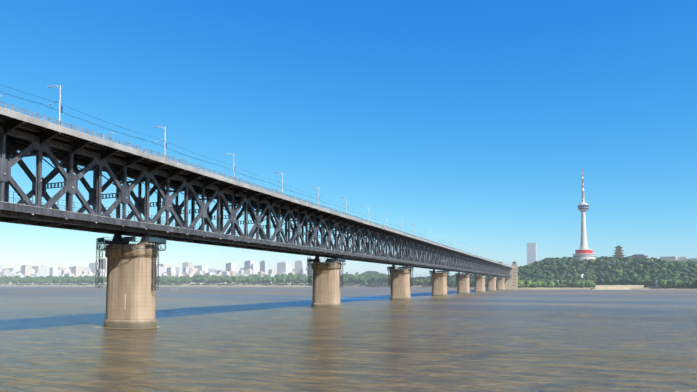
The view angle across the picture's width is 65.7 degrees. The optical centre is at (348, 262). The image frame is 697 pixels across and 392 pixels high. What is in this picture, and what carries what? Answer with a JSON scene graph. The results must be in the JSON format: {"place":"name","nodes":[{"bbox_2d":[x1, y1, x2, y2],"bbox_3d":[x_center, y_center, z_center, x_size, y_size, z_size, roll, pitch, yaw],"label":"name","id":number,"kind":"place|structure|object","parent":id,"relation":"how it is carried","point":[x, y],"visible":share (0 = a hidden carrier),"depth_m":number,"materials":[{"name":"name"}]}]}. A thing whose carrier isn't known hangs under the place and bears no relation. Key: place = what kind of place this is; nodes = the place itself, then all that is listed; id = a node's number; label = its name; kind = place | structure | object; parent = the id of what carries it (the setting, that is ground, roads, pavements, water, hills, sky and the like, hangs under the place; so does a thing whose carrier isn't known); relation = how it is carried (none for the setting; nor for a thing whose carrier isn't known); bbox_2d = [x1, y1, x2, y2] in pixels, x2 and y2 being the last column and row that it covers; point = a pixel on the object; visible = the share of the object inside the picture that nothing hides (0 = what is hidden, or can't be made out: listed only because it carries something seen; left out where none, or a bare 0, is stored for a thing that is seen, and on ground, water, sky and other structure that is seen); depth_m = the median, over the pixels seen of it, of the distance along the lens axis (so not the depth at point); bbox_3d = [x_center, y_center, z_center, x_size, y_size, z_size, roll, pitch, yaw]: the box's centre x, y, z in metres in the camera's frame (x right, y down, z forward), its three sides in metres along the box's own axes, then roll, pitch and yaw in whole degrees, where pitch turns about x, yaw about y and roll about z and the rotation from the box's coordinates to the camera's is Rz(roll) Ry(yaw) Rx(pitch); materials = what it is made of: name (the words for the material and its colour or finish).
{"place":"outdoors","nodes":[
{"label":"outdoors","id":0,"kind":"place"},
{"bbox_2d":[0,286,696,391],"bbox_3d":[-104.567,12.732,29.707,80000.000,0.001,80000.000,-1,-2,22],"label":"river","id":1,"kind":"structure","parent":0,"point":[249,339],"depth_m":106.32,"materials":[{"name":"brown liquid"}]},
{"bbox_2d":[96,307,342,328],"bbox_3d":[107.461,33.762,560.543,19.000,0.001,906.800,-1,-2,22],"label":"pier bases","id":2,"kind":"object","parent":1,"relation":"on","point":[147,328],"visible":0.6,"depth_m":142.69,"materials":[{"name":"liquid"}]},
{"bbox_2d":[104,242,504,328],"bbox_3d":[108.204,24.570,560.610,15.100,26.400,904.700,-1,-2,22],"label":"piers","id":3,"kind":"structure","parent":1,"relation":"on","point":[130,273],"depth_m":142.66,"materials":[{"name":"concrete"}]},
{"bbox_2d":[0,114,510,276],"bbox_3d":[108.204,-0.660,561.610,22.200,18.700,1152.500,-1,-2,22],"label":"steel bridge floor","id":4,"kind":"structure","parent":3,"relation":"on","point":[7,124],"depth_m":157.48,"materials":[{"name":"grey metal"}]},
{"bbox_2d":[0,121,511,276],"bbox_3d":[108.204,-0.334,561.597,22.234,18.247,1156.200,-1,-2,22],"label":"steel bridge truss","id":5,"kind":"object","parent":4,"relation":"on","point":[11,156],"visible":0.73,"depth_m":158.13,"materials":[{"name":"metal"}]},
{"bbox_2d":[4,122,456,268],"bbox_3d":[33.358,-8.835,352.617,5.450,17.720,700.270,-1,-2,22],"label":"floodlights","id":6,"kind":"object","parent":5,"relation":"attached to","point":[234,218],"visible":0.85,"depth_m":164.46,"materials":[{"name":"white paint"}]},
{"bbox_2d":[0,190,511,276],"bbox_3d":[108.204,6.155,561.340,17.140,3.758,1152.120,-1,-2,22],"label":"walkway","id":7,"kind":"structure","parent":4,"relation":"on","point":[4,206],"depth_m":148.57,"materials":[{"name":"metal"}]},
{"bbox_2d":[0,107,518,273],"bbox_3d":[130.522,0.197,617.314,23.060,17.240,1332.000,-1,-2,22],"label":"concrete deck","id":8,"kind":"object","parent":4,"relation":"on","point":[46,124],"visible":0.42,"depth_m":138.58,"materials":[{"name":"grey concrete"}]},
{"bbox_2d":[0,85,507,263],"bbox_3d":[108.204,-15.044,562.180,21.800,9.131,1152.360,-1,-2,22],"label":"street lamps","id":9,"kind":"object","parent":8,"relation":"on","point":[59,101],"visible":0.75,"depth_m":173.36,"materials":[{"name":"white metal"}]},
{"bbox_2d":[0,84,475,253],"bbox_3d":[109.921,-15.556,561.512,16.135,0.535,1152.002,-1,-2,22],"label":"overhead wires","id":10,"kind":"object","parent":9,"relation":"on","point":[182,154],"visible":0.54,"depth_m":143.83,"materials":[{"name":"metal"}]},
{"bbox_2d":[0,102,517,268],"bbox_3d":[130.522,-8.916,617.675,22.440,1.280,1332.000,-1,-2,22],"label":"deck railing","id":11,"kind":"object","parent":8,"relation":"on","point":[116,141],"visible":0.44,"depth_m":155.78,"materials":[{"name":"grey metal"}]},
{"bbox_2d":[95,236,471,289],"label":"pier access scaffolding","id":12,"kind":"object","parent":3,"relation":"on","point":[309,263],"visible":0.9,"depth_m":143.94,"materials":[{"name":"grey metal"}]},
{"bbox_2d":[98,237,471,273],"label":"railings","id":13,"kind":"object","parent":12,"relation":"on","point":[158,240],"visible":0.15,"depth_m":144.47,"materials":[{"name":"grey metal"}]},
{"bbox_2d":[111,233,503,277],"bbox_3d":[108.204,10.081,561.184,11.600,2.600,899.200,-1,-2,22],"label":"bridge bearings","id":14,"kind":"object","parent":3,"relation":"on","point":[144,237],"visible":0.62,"depth_m":146.97,"materials":[{"name":"metal"}]},
{"bbox_2d":[0,264,696,290],"bbox_3d":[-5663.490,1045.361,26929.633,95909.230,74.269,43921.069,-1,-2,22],"label":"bank ground","id":15,"kind":"structure","parent":0,"point":[648,287],"depth_m":1821.77,"materials":[{"name":"green plant"}]},
{"bbox_2d":[0,272,389,285],"bbox_3d":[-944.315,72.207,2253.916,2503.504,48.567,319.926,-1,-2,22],"label":"bank trees","id":16,"kind":"object","parent":15,"relation":"on","point":[347,278],"depth_m":2165.33,"materials":[{"name":"green plant"}]},
{"bbox_2d":[0,243,536,285],"bbox_3d":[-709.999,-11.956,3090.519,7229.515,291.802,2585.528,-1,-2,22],"label":"city skyline","id":17,"kind":"structure","parent":15,"relation":"on","point":[251,267],"depth_m":2772.19},
{"bbox_2d":[411,256,696,288],"bbox_3d":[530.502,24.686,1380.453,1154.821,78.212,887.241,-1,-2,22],"label":"hill forest","id":18,"kind":"object","parent":15,"relation":"on","point":[651,274],"depth_m":1196.95,"materials":[{"name":"green plant"}]},
{"bbox_2d":[498,248,647,289],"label":"beige masonry","id":19,"kind":"object","parent":15,"relation":"on","point":[508,282],"visible":0.31,"depth_m":1091.10,"materials":[{"name":"beige stone"}]},
{"bbox_2d":[499,245,653,274],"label":"temple roofs","id":20,"kind":"structure","parent":19,"relation":"on","point":[618,246],"depth_m":1315.26,"materials":[{"name":"tile"}]},
{"bbox_2d":[518,279,696,287],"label":"shoreline trees","id":21,"kind":"object","parent":15,"relation":"on","point":[677,284],"depth_m":1113.85,"materials":[{"name":"green plant"}]},
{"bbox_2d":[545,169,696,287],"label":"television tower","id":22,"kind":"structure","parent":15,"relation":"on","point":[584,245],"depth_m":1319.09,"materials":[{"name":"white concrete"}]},
{"bbox_2d":[0,0,696,276],"label":"sky","id":23,"kind":"structure","parent":0,"point":[476,124],"materials":[{"name":"blue"}]},
{"bbox_2d":[513,256,641,285],"bbox_3d":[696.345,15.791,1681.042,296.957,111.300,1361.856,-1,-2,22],"label":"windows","id":24,"kind":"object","parent":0,"point":[573,256],"visible":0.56,"depth_m":1091.39,"materials":[{"name":"metal"}]}
]}

